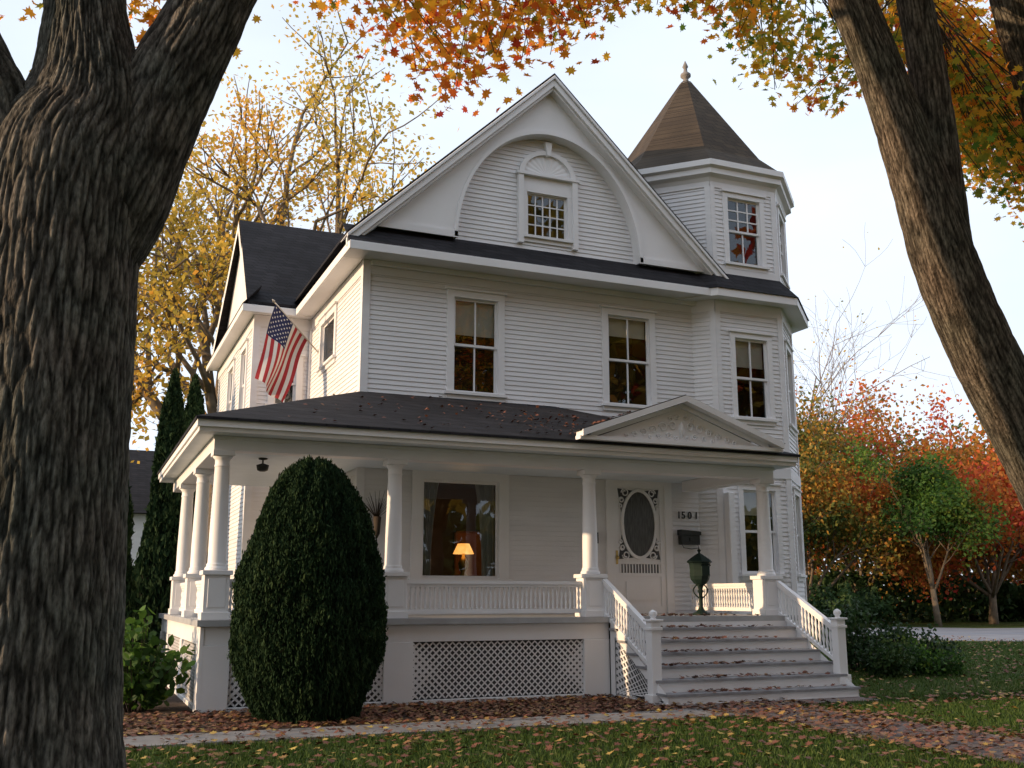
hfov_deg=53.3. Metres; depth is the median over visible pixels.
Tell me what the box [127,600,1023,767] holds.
ground
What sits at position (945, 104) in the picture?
maple tree
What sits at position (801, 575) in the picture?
window
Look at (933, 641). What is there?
bush
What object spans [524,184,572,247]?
window
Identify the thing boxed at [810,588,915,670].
bush
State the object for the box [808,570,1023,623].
undergrowth
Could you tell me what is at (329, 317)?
window
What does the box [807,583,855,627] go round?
bush
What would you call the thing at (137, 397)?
tree
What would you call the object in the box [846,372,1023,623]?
tree
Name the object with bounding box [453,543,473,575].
table lamp
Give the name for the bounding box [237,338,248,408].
window
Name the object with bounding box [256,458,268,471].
ceiling lamp
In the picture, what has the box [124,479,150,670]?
conifer tree
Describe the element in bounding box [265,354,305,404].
window
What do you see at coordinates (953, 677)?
lawn grass
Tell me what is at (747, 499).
window
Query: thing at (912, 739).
fallen leaves walk
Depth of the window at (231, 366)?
24.65 m
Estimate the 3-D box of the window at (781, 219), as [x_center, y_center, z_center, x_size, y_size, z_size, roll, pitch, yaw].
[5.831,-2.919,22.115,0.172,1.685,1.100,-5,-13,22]
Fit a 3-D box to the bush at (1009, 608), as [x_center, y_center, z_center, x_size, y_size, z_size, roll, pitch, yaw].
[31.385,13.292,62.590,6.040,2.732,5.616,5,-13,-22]
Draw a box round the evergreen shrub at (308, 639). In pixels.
[227,454,388,724]
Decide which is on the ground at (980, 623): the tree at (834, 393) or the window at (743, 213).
the tree at (834, 393)
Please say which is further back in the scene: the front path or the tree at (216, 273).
the tree at (216, 273)
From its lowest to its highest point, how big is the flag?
2.059 m
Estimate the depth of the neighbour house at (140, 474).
40.65 m
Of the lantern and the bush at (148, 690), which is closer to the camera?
the bush at (148, 690)
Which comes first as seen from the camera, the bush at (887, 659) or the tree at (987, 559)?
the bush at (887, 659)
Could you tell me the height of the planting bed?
0.001 m
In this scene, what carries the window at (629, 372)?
in the house at (549, 249)
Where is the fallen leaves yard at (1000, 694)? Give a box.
[812,635,1023,702]
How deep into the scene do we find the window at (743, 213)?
21.27 m
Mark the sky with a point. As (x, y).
(835, 173)
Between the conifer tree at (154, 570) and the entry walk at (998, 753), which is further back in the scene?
the conifer tree at (154, 570)
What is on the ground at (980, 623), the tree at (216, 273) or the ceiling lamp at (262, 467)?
the tree at (216, 273)
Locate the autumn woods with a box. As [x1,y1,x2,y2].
[813,414,1020,614]
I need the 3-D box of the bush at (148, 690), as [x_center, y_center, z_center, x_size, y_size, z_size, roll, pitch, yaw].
[-4.884,3.615,13.370,1.504,1.408,1.610,5,-13,-22]
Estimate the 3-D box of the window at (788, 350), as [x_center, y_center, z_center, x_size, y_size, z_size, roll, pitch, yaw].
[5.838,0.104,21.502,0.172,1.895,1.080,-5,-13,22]
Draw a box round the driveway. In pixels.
[853,627,1023,641]
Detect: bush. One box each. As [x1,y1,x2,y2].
[123,605,195,712]
[807,578,895,625]
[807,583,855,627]
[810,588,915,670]
[847,629,925,677]
[881,613,964,671]
[902,638,973,676]
[971,580,1023,621]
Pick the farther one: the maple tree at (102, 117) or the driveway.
the driveway
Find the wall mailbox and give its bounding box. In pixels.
[677,529,700,548]
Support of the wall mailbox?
attached to the house at (549, 249)
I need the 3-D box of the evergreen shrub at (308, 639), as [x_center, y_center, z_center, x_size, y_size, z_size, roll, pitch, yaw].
[-2.498,2.514,12.691,1.917,3.282,1.936,5,-13,-22]
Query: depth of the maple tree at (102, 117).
4.41 m
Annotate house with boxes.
[129,450,154,565]
[157,61,860,713]
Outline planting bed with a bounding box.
[123,687,663,735]
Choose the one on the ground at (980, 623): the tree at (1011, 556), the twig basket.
the tree at (1011, 556)
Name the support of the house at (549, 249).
on the ground at (980, 623)
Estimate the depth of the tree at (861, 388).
69.40 m
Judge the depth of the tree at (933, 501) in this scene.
51.90 m
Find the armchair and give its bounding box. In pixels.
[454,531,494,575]
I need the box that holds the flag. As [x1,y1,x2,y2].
[255,299,318,401]
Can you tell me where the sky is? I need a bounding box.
[0,0,1023,598]
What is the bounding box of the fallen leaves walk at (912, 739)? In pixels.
[673,697,1023,761]
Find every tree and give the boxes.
[0,0,261,767]
[29,71,339,463]
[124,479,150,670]
[132,367,185,666]
[134,0,458,550]
[184,374,207,563]
[293,0,1023,509]
[792,229,956,574]
[794,376,882,584]
[795,374,994,600]
[799,358,1023,587]
[807,396,985,605]
[824,402,1023,620]
[836,428,1015,626]
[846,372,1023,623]
[925,413,1023,581]
[935,434,1023,584]
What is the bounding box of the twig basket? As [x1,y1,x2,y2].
[367,492,386,537]
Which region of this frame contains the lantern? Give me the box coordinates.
[687,548,711,614]
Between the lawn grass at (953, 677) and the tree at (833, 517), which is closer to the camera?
the lawn grass at (953, 677)
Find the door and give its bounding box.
[605,480,674,613]
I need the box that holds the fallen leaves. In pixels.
[123,693,689,735]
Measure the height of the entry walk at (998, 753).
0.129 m
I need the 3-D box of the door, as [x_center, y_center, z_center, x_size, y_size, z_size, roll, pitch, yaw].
[2.394,2.979,19.116,1.500,2.570,0.150,5,-13,-22]
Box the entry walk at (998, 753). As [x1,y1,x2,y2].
[658,697,1023,764]
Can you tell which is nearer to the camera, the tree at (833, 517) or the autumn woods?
the tree at (833, 517)
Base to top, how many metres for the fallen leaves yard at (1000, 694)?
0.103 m
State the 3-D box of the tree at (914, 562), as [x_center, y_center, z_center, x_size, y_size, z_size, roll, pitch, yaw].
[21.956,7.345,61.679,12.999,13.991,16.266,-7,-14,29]
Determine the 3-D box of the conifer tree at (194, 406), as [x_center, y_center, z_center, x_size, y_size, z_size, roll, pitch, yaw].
[-8.164,3.257,25.732,1.642,7.224,1.614,5,-13,-22]
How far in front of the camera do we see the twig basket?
17.15 m
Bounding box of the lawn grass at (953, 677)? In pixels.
[813,639,1023,699]
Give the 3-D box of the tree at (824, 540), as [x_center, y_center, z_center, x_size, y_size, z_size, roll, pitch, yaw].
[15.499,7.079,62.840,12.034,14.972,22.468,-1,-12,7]
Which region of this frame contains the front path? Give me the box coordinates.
[124,708,744,749]
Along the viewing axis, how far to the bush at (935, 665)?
19.18 m
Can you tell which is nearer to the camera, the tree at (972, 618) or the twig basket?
the twig basket
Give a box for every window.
[225,357,235,410]
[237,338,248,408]
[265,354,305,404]
[315,301,337,376]
[408,470,511,580]
[444,286,507,401]
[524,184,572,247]
[599,304,657,411]
[720,189,769,273]
[727,329,778,426]
[737,483,787,580]
[776,203,789,289]
[784,339,798,436]
[792,486,806,581]
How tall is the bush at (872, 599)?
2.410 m
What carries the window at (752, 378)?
in the house at (549, 249)

